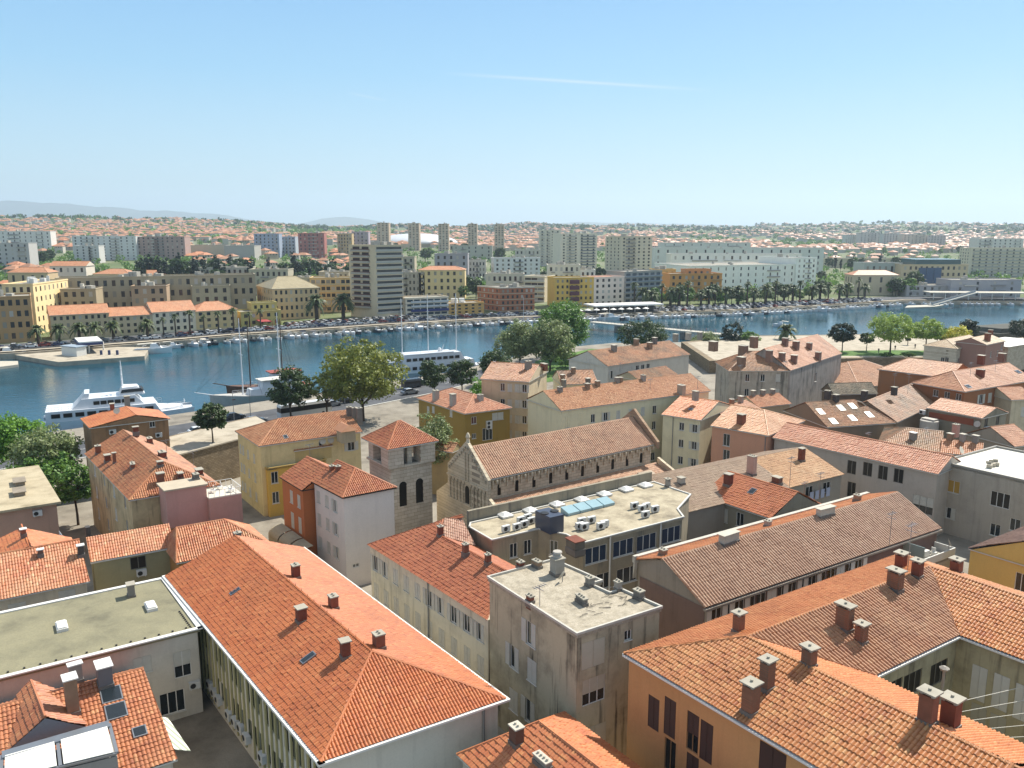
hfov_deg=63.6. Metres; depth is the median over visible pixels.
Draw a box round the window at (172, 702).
[159,688,186,716]
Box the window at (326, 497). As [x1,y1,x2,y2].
[324,495,328,508]
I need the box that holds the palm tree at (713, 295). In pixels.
[707,283,720,304]
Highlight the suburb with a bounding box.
[0,215,1023,252]
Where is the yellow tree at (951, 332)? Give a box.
[942,325,972,338]
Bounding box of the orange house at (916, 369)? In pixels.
[877,357,967,395]
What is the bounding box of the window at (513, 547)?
[509,543,518,559]
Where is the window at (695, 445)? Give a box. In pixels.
[688,441,698,450]
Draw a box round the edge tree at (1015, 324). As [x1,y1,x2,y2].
[1008,318,1023,337]
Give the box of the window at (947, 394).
[944,391,949,398]
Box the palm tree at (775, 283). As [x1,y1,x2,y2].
[772,280,779,300]
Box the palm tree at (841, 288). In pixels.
[833,284,845,298]
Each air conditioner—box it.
[32,509,42,516]
[109,429,115,434]
[136,568,146,577]
[155,432,161,437]
[188,679,200,690]
[206,679,212,691]
[210,687,216,699]
[214,694,222,706]
[225,708,231,721]
[230,715,238,728]
[236,721,243,734]
[242,731,250,745]
[257,750,266,765]
[501,524,509,532]
[512,522,520,530]
[516,515,524,522]
[520,519,528,527]
[523,513,531,519]
[527,516,534,524]
[575,521,583,529]
[577,516,586,521]
[580,522,588,530]
[587,515,595,523]
[596,521,605,529]
[600,519,608,526]
[630,501,638,509]
[637,504,646,511]
[641,510,649,518]
[642,502,650,508]
[650,505,659,512]
[919,409,925,414]
[986,461,992,468]
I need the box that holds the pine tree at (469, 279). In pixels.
[466,275,472,288]
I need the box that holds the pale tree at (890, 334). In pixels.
[866,311,917,351]
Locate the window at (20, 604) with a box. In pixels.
[8,601,25,609]
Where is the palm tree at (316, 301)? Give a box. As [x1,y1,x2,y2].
[303,294,328,319]
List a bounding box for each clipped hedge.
[879,352,893,356]
[900,352,915,356]
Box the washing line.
[962,687,1023,737]
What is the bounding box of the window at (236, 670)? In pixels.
[235,667,237,686]
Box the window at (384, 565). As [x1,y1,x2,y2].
[380,560,387,579]
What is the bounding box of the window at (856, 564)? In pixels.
[850,557,867,569]
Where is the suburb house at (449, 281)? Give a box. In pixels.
[418,266,465,298]
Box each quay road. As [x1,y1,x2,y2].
[0,297,1023,349]
[0,370,482,468]
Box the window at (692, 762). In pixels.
[686,752,698,767]
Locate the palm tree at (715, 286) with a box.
[713,284,719,303]
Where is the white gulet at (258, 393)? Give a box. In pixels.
[194,312,294,406]
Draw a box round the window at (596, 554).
[585,544,607,566]
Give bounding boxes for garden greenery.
[0,238,1023,292]
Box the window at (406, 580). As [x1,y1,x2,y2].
[403,575,408,593]
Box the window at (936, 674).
[929,658,946,685]
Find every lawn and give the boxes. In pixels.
[535,349,595,381]
[840,350,923,355]
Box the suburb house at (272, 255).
[263,251,278,259]
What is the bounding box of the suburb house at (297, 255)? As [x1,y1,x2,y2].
[290,253,299,262]
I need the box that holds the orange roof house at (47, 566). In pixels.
[0,524,89,610]
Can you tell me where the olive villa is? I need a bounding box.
[416,387,511,446]
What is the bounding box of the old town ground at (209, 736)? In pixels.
[15,342,1023,767]
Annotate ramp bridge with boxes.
[928,290,977,305]
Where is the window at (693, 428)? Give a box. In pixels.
[689,424,699,432]
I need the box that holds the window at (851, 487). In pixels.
[847,481,855,496]
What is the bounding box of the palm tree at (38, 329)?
[26,325,49,343]
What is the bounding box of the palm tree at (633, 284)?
[631,282,639,301]
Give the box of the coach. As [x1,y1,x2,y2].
[277,399,331,417]
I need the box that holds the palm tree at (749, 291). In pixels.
[745,287,756,301]
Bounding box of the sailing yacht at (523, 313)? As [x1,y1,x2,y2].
[512,297,532,327]
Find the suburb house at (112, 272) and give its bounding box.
[93,269,131,275]
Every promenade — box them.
[0,299,1023,351]
[688,333,1022,359]
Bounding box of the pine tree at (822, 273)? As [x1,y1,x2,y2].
[816,270,826,278]
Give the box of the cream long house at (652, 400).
[526,373,710,463]
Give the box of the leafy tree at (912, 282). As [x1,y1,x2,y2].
[906,278,917,291]
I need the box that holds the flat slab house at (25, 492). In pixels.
[0,465,60,547]
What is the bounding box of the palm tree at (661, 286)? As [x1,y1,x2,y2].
[659,283,666,305]
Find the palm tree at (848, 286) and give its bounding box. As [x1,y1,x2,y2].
[844,282,855,297]
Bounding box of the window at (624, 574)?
[617,566,637,584]
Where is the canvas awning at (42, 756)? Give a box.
[5,742,56,767]
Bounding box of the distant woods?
[0,214,1023,250]
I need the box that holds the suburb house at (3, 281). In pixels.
[0,280,7,289]
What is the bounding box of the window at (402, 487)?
[399,482,406,506]
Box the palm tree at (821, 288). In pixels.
[815,283,828,299]
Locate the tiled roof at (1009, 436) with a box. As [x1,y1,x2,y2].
[967,424,1023,450]
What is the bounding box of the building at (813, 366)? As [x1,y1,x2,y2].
[755,334,841,407]
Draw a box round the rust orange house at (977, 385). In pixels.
[911,352,1023,405]
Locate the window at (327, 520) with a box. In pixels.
[325,518,329,531]
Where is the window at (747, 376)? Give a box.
[745,374,749,381]
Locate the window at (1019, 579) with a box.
[1014,572,1023,591]
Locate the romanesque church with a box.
[437,408,674,527]
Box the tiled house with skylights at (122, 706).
[0,656,177,767]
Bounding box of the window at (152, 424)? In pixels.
[149,421,154,427]
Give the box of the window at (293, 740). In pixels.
[291,735,295,759]
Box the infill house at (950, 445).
[940,432,983,455]
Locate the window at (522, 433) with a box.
[520,431,527,436]
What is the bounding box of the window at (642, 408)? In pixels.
[641,407,644,415]
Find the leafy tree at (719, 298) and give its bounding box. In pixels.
[713,293,723,304]
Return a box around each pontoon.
[0,361,17,368]
[905,304,949,308]
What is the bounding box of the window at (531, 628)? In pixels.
[521,617,535,649]
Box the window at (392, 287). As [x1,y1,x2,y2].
[377,286,401,288]
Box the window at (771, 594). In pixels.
[767,588,776,599]
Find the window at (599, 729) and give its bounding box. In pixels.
[588,721,605,740]
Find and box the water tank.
[919,417,938,429]
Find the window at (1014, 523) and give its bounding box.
[1009,518,1020,530]
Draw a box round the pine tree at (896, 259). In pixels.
[890,256,900,262]
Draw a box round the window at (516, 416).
[515,415,519,423]
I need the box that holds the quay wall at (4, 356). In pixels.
[0,301,1022,359]
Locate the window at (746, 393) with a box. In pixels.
[744,389,748,395]
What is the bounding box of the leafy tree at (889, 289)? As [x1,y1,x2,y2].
[885,282,898,294]
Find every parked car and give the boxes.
[25,343,37,347]
[38,343,50,346]
[51,342,63,345]
[112,337,123,341]
[126,336,137,340]
[140,335,151,339]
[163,334,174,337]
[187,426,200,431]
[226,412,245,420]
[330,399,342,405]
[336,397,351,402]
[400,388,418,394]
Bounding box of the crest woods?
[0,213,1023,235]
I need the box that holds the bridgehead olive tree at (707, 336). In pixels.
[689,331,719,340]
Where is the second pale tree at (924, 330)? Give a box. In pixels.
[912,316,947,343]
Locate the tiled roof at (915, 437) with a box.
[879,423,960,452]
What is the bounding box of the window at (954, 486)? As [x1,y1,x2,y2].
[948,479,959,494]
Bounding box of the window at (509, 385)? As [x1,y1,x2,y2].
[507,384,511,391]
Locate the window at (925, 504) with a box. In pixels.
[913,494,933,515]
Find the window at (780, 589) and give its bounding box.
[777,586,783,595]
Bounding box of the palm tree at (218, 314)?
[214,311,222,332]
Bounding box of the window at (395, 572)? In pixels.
[393,568,398,586]
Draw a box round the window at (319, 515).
[317,513,321,526]
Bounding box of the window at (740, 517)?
[735,512,743,526]
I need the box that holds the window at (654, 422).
[652,421,655,429]
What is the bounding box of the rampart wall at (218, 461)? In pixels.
[169,416,254,482]
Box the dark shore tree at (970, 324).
[958,319,980,336]
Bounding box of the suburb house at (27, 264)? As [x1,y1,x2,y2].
[18,263,39,267]
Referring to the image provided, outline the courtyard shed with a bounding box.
[616,366,677,380]
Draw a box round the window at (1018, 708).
[1012,683,1023,721]
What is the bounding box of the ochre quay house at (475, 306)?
[448,298,483,314]
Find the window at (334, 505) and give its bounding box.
[331,498,337,513]
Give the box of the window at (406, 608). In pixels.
[404,603,409,622]
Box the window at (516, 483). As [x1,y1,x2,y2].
[515,480,518,490]
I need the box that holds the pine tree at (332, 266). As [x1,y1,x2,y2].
[323,262,339,269]
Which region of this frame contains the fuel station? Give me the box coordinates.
[60,336,118,356]
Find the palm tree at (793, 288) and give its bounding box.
[785,284,800,300]
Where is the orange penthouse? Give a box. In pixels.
[681,268,711,273]
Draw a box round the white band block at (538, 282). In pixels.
[524,274,554,301]
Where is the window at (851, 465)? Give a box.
[847,460,856,474]
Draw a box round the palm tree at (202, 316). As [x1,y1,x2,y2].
[199,314,206,333]
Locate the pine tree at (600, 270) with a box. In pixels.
[595,267,606,274]
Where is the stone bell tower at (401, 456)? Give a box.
[361,420,438,533]
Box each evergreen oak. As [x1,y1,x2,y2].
[418,360,448,389]
[444,358,477,389]
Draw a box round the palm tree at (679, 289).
[672,286,686,305]
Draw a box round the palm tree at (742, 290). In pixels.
[729,285,746,304]
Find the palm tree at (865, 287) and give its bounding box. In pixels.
[859,283,872,296]
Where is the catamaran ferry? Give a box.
[43,361,194,431]
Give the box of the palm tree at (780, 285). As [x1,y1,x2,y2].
[770,283,784,300]
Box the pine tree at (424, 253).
[419,249,431,261]
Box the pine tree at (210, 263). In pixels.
[207,259,226,266]
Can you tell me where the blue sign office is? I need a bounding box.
[404,295,448,315]
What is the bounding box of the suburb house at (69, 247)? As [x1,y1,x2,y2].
[66,245,72,250]
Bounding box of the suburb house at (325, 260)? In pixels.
[317,258,328,263]
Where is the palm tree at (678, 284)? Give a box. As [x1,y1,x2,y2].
[676,283,686,304]
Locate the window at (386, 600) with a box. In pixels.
[383,589,388,607]
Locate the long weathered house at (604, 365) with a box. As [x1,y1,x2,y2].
[567,332,702,383]
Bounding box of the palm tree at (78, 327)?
[68,322,88,337]
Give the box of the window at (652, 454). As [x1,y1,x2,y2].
[651,452,654,460]
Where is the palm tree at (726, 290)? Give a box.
[720,286,732,304]
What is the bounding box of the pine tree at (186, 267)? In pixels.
[166,258,190,273]
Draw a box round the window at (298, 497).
[297,494,300,508]
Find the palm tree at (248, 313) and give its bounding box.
[245,312,252,327]
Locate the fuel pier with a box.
[15,347,149,365]
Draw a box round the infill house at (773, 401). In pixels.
[735,388,791,414]
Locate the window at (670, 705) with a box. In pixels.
[664,696,675,739]
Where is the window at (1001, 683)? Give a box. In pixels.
[991,673,1009,712]
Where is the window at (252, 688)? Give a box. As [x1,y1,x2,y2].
[252,688,254,707]
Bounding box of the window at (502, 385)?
[500,383,504,391]
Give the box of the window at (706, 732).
[699,719,712,764]
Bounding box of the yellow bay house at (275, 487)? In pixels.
[265,444,332,516]
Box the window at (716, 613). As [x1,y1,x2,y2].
[707,605,727,620]
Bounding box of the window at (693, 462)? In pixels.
[688,458,698,465]
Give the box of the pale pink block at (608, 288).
[580,275,624,302]
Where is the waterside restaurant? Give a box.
[584,302,663,312]
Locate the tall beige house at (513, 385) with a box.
[480,360,547,438]
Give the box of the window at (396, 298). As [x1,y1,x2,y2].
[378,297,402,300]
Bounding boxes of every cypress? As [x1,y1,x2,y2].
[137,258,146,268]
[140,262,146,274]
[145,254,153,269]
[146,259,152,269]
[151,256,161,269]
[156,264,164,272]
[161,257,168,273]
[168,262,176,273]
[176,260,183,273]
[189,258,197,273]
[191,256,199,272]
[199,256,206,265]
[201,262,207,273]
[213,255,220,270]
[226,254,231,263]
[246,261,252,272]
[266,257,269,266]
[290,252,295,262]
[293,258,299,273]
[295,263,301,273]
[307,263,312,274]
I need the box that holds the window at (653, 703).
[648,694,658,731]
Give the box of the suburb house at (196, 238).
[192,235,199,240]
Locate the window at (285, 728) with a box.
[285,728,288,750]
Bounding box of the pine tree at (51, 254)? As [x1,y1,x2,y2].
[45,249,55,258]
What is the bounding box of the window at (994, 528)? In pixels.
[988,523,1000,536]
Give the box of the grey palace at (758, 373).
[708,335,789,403]
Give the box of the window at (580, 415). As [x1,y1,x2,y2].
[579,414,583,425]
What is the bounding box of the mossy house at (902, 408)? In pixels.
[863,383,933,427]
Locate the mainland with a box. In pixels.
[0,218,1023,352]
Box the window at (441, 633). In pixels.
[438,628,444,647]
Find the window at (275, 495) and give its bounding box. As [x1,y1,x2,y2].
[272,491,278,504]
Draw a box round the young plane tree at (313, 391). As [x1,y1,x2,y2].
[309,371,339,411]
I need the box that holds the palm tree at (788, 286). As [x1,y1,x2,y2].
[785,284,796,300]
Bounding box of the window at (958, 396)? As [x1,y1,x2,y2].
[956,393,961,400]
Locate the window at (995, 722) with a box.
[989,712,1005,733]
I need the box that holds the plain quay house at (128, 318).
[108,306,153,335]
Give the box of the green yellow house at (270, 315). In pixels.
[237,309,281,326]
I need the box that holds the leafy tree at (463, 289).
[457,286,468,295]
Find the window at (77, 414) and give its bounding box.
[75,412,83,416]
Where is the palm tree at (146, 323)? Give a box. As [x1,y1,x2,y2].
[138,318,156,336]
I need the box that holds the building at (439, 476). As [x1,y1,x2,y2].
[432,441,460,494]
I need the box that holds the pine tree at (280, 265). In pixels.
[272,262,289,267]
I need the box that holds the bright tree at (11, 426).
[0,411,47,465]
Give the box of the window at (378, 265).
[377,264,401,266]
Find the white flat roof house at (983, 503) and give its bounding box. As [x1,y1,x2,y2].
[943,445,1023,542]
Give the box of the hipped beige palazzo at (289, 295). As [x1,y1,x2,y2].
[256,276,319,319]
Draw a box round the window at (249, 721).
[248,719,252,739]
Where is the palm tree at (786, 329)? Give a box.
[774,324,798,340]
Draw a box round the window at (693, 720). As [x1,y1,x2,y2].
[686,710,698,754]
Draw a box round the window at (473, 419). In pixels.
[471,416,475,424]
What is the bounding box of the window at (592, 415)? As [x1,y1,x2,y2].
[591,414,595,422]
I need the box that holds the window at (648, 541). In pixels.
[636,532,656,553]
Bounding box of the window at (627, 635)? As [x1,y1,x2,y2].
[623,629,632,642]
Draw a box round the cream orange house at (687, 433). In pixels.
[661,390,729,469]
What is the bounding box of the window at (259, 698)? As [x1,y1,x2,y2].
[258,695,260,714]
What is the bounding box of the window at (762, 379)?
[760,374,764,381]
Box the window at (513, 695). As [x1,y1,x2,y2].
[508,687,517,715]
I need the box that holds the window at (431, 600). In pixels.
[423,587,434,610]
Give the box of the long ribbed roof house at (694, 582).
[632,491,942,638]
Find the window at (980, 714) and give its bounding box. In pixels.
[970,702,986,725]
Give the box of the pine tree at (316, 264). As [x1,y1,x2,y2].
[304,258,322,275]
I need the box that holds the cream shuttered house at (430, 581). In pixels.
[367,514,514,682]
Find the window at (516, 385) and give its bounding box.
[515,384,519,392]
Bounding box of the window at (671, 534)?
[661,525,680,545]
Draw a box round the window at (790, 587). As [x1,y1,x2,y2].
[783,580,801,594]
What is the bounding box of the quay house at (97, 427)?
[80,395,169,469]
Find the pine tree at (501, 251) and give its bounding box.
[494,247,505,256]
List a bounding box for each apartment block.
[0,229,56,248]
[0,240,38,265]
[71,234,141,259]
[73,243,105,262]
[138,235,190,259]
[191,243,233,255]
[198,264,255,273]
[224,243,260,259]
[248,266,293,293]
[254,232,282,257]
[282,235,298,256]
[297,273,311,281]
[298,231,326,257]
[309,272,350,311]
[318,268,349,275]
[337,232,353,254]
[352,230,369,244]
[402,254,416,270]
[403,269,424,295]
[434,251,468,276]
[452,244,492,261]
[469,258,486,280]
[486,270,523,285]
[491,255,539,275]
[515,247,539,256]
[539,228,560,265]
[546,261,580,275]
[552,231,597,268]
[580,266,595,275]
[605,234,652,274]
[649,265,675,271]
[652,246,823,272]
[655,261,794,290]
[658,242,750,246]
[666,251,801,262]
[759,254,816,288]
[823,256,891,267]
[842,234,855,243]
[853,260,902,272]
[856,232,880,243]
[879,233,900,243]
[898,234,925,244]
[899,282,946,296]
[926,234,945,244]
[936,275,1021,297]
[959,245,1023,276]
[969,237,1023,246]
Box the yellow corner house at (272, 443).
[235,406,362,516]
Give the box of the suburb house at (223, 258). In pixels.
[219,256,231,262]
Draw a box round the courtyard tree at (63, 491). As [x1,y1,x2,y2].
[51,464,90,524]
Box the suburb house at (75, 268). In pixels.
[49,261,94,275]
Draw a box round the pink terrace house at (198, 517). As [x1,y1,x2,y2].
[156,472,268,571]
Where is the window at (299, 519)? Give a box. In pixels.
[298,517,301,533]
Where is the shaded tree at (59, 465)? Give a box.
[3,450,81,487]
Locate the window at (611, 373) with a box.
[609,370,614,378]
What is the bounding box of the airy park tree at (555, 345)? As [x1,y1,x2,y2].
[526,317,576,370]
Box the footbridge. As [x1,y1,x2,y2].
[589,319,764,338]
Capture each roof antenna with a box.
[533,583,547,606]
[888,511,896,545]
[905,521,916,569]
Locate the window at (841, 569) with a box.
[836,565,844,574]
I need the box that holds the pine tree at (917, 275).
[904,270,926,284]
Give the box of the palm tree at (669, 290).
[663,287,679,306]
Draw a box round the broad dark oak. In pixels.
[616,317,670,344]
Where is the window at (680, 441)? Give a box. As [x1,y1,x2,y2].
[678,439,683,447]
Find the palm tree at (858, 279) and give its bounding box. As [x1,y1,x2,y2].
[854,278,863,296]
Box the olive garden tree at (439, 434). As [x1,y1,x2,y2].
[412,411,459,464]
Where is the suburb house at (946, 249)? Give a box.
[942,247,951,252]
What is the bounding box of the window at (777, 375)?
[775,374,779,381]
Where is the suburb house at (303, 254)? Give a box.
[298,252,310,260]
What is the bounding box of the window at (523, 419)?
[520,416,527,423]
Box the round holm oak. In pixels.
[190,402,228,442]
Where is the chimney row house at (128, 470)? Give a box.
[84,425,219,534]
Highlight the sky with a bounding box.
[0,0,1023,226]
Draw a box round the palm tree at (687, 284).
[683,281,692,306]
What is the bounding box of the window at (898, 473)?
[893,468,903,483]
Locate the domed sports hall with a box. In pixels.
[391,234,457,247]
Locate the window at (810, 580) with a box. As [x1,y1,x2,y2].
[803,573,821,586]
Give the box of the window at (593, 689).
[582,673,604,706]
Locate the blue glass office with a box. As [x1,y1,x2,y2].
[895,258,968,282]
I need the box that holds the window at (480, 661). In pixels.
[476,654,484,676]
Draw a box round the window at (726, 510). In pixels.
[724,509,727,523]
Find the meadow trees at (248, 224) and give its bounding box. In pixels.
[47,214,376,238]
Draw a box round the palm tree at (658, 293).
[650,288,660,301]
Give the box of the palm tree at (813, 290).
[804,285,819,299]
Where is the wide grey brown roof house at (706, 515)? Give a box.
[652,446,844,539]
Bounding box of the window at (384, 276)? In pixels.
[377,275,401,277]
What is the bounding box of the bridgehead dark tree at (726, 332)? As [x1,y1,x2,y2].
[720,321,743,340]
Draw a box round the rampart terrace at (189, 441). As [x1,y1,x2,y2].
[170,416,265,453]
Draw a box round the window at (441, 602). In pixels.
[434,595,443,617]
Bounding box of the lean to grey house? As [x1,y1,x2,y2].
[926,397,1008,440]
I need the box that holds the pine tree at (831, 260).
[824,257,833,265]
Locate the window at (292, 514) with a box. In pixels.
[291,512,294,528]
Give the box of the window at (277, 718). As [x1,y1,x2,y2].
[277,718,280,739]
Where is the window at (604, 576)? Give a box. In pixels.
[595,571,611,588]
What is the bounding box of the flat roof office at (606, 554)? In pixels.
[468,477,691,591]
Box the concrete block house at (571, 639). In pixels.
[487,549,662,754]
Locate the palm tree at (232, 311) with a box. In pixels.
[227,307,236,331]
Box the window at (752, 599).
[750,596,754,605]
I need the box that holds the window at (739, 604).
[729,597,749,613]
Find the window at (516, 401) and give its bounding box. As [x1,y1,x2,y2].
[514,400,518,407]
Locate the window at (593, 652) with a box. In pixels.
[581,637,604,670]
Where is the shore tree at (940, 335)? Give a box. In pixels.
[932,327,946,339]
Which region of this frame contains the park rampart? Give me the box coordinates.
[681,332,1023,372]
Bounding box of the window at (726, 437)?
[722,433,729,446]
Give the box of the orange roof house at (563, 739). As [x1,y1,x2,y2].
[456,711,641,767]
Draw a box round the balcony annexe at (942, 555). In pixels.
[903,542,955,567]
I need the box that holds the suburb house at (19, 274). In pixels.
[6,267,58,282]
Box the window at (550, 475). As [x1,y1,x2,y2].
[549,473,551,483]
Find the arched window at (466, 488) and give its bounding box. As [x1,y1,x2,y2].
[465,486,469,504]
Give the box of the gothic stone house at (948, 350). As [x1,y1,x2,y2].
[923,334,972,362]
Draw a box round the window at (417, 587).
[414,582,420,601]
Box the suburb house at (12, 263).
[6,261,21,266]
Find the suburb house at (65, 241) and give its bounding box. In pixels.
[57,239,69,243]
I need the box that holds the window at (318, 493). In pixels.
[316,490,319,503]
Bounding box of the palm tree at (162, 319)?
[158,317,165,335]
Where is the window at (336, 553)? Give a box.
[333,545,339,560]
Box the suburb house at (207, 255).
[198,252,212,259]
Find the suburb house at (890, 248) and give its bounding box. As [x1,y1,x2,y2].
[887,246,894,251]
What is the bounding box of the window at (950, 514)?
[945,507,955,520]
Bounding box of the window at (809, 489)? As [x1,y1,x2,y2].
[806,486,812,496]
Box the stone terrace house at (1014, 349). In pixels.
[1001,337,1023,369]
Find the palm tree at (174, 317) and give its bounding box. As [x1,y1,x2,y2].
[170,313,178,335]
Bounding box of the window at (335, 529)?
[332,521,338,536]
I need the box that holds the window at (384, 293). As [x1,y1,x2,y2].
[378,292,401,294]
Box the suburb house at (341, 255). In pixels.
[336,253,348,258]
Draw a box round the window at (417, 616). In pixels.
[415,611,420,630]
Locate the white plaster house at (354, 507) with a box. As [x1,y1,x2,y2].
[311,459,396,585]
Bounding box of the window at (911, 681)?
[903,668,921,691]
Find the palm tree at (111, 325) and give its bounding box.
[102,320,122,338]
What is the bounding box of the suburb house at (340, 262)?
[333,260,344,266]
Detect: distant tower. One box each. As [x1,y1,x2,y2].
[377,221,390,241]
[408,222,420,250]
[438,223,449,250]
[468,223,477,244]
[494,223,503,250]
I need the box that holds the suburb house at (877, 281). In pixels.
[844,270,898,295]
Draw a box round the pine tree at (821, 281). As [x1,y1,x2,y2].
[813,279,827,292]
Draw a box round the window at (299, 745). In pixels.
[299,745,301,767]
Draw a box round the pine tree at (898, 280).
[888,277,903,295]
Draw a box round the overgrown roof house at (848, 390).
[821,382,877,401]
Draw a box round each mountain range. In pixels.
[0,200,265,221]
[295,217,748,227]
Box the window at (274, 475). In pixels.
[271,471,277,484]
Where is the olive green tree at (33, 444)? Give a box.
[4,422,84,487]
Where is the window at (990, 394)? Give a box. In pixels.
[988,393,991,402]
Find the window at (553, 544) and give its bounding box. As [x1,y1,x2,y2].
[549,540,557,554]
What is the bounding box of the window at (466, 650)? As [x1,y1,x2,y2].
[463,645,470,666]
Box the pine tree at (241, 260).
[234,257,244,263]
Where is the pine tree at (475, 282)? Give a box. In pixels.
[467,278,482,292]
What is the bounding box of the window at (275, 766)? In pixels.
[274,751,276,767]
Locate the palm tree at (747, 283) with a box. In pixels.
[744,281,752,303]
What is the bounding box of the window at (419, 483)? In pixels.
[416,478,422,502]
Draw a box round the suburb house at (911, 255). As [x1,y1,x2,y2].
[904,253,915,257]
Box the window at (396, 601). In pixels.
[393,596,398,614]
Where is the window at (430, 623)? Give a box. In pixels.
[426,619,432,639]
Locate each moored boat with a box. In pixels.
[0,346,25,351]
[134,342,171,353]
[162,341,182,347]
[187,339,198,346]
[198,338,207,345]
[204,338,211,345]
[210,339,218,344]
[229,335,238,342]
[240,335,246,342]
[257,334,264,340]
[264,335,271,340]
[284,331,294,338]
[293,332,300,338]
[300,331,307,337]
[309,332,318,337]
[334,330,341,335]
[340,329,349,335]
[348,328,354,334]
[354,327,361,334]
[373,326,380,332]
[394,324,402,331]
[402,325,410,330]
[414,322,423,330]
[430,322,441,328]
[445,322,452,327]
[465,321,472,326]
[476,319,485,326]
[495,318,504,324]
[524,317,532,323]
[596,313,619,320]
[621,313,629,320]
[634,313,644,319]
[644,312,654,319]
[659,312,668,318]
[680,312,690,317]
[740,310,749,315]
[745,309,755,315]
[757,310,768,314]
[772,308,780,313]
[773,321,788,326]
[811,305,826,311]
[842,305,853,309]
[875,302,885,307]
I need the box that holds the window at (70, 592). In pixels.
[58,588,75,598]
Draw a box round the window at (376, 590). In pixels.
[373,583,378,600]
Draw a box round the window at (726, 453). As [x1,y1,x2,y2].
[723,449,729,459]
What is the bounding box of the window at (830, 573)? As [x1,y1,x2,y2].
[827,568,834,578]
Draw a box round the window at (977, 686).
[969,664,987,702]
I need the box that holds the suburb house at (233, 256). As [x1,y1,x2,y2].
[226,254,238,259]
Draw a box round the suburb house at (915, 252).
[910,250,917,254]
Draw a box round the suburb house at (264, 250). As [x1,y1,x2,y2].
[261,248,270,255]
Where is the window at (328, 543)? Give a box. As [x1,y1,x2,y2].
[327,541,330,555]
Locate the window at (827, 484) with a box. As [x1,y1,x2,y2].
[823,481,829,491]
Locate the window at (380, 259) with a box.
[377,258,401,260]
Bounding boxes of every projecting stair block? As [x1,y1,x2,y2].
[60,284,103,304]
[130,280,170,305]
[191,282,230,305]
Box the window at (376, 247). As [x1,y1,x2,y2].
[376,247,400,248]
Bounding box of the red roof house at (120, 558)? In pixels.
[85,523,170,590]
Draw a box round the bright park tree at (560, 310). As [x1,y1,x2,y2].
[534,297,589,345]
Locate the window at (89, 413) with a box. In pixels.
[87,411,95,415]
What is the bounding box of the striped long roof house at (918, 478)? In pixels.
[772,422,959,535]
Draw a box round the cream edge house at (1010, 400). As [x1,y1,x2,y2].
[994,386,1023,430]
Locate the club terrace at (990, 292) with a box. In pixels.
[922,291,1023,299]
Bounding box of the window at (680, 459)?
[678,456,682,464]
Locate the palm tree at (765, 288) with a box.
[758,284,775,303]
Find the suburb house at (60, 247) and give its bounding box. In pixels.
[54,244,65,252]
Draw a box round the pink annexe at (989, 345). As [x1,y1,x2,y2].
[954,329,1005,367]
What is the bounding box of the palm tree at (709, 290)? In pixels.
[702,286,717,304]
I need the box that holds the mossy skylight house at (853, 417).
[784,386,897,439]
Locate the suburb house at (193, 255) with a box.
[184,253,197,259]
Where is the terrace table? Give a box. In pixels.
[924,547,937,557]
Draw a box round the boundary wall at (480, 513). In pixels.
[467,471,651,543]
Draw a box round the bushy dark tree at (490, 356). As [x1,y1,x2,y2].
[477,350,513,373]
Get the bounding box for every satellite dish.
[113,408,119,413]
[319,439,325,445]
[327,437,333,443]
[974,421,980,426]
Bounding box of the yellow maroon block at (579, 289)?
[547,276,593,306]
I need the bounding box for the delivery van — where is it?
[401,377,422,387]
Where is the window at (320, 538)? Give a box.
[318,536,322,549]
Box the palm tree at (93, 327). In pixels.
[86,321,104,335]
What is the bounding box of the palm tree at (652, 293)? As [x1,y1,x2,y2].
[645,290,659,301]
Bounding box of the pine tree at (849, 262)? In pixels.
[846,258,857,270]
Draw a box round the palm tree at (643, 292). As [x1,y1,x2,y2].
[635,287,649,301]
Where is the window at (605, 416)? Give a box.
[601,412,609,421]
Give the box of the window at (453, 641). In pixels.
[450,636,456,656]
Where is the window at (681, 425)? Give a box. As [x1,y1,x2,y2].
[678,422,683,430]
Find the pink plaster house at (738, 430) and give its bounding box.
[710,404,804,461]
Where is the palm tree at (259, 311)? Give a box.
[256,308,263,327]
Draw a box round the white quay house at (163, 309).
[145,300,195,333]
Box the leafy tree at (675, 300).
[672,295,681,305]
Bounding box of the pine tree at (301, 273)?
[293,271,311,275]
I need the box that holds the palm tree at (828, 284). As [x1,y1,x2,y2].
[826,282,832,298]
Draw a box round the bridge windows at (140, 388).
[121,385,143,392]
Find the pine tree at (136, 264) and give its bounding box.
[134,258,145,267]
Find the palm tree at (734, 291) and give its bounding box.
[724,287,740,303]
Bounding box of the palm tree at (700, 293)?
[694,290,707,305]
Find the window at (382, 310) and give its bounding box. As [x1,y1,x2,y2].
[378,308,402,311]
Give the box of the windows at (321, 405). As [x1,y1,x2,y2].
[277,402,331,413]
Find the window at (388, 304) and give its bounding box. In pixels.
[378,303,402,305]
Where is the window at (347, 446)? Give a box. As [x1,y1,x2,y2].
[344,441,357,451]
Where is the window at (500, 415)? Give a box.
[498,412,503,419]
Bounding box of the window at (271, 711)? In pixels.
[271,711,274,733]
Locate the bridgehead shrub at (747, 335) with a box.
[738,330,761,340]
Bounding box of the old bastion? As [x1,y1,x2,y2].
[974,323,1022,337]
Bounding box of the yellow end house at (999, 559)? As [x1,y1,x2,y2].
[968,526,1023,591]
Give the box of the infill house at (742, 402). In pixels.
[719,395,761,415]
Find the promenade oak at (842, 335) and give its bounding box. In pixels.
[827,322,856,351]
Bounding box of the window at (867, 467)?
[863,462,872,476]
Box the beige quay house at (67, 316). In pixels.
[46,303,110,339]
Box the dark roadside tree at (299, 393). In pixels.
[265,364,312,415]
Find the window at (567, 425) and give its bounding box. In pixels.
[565,415,569,427]

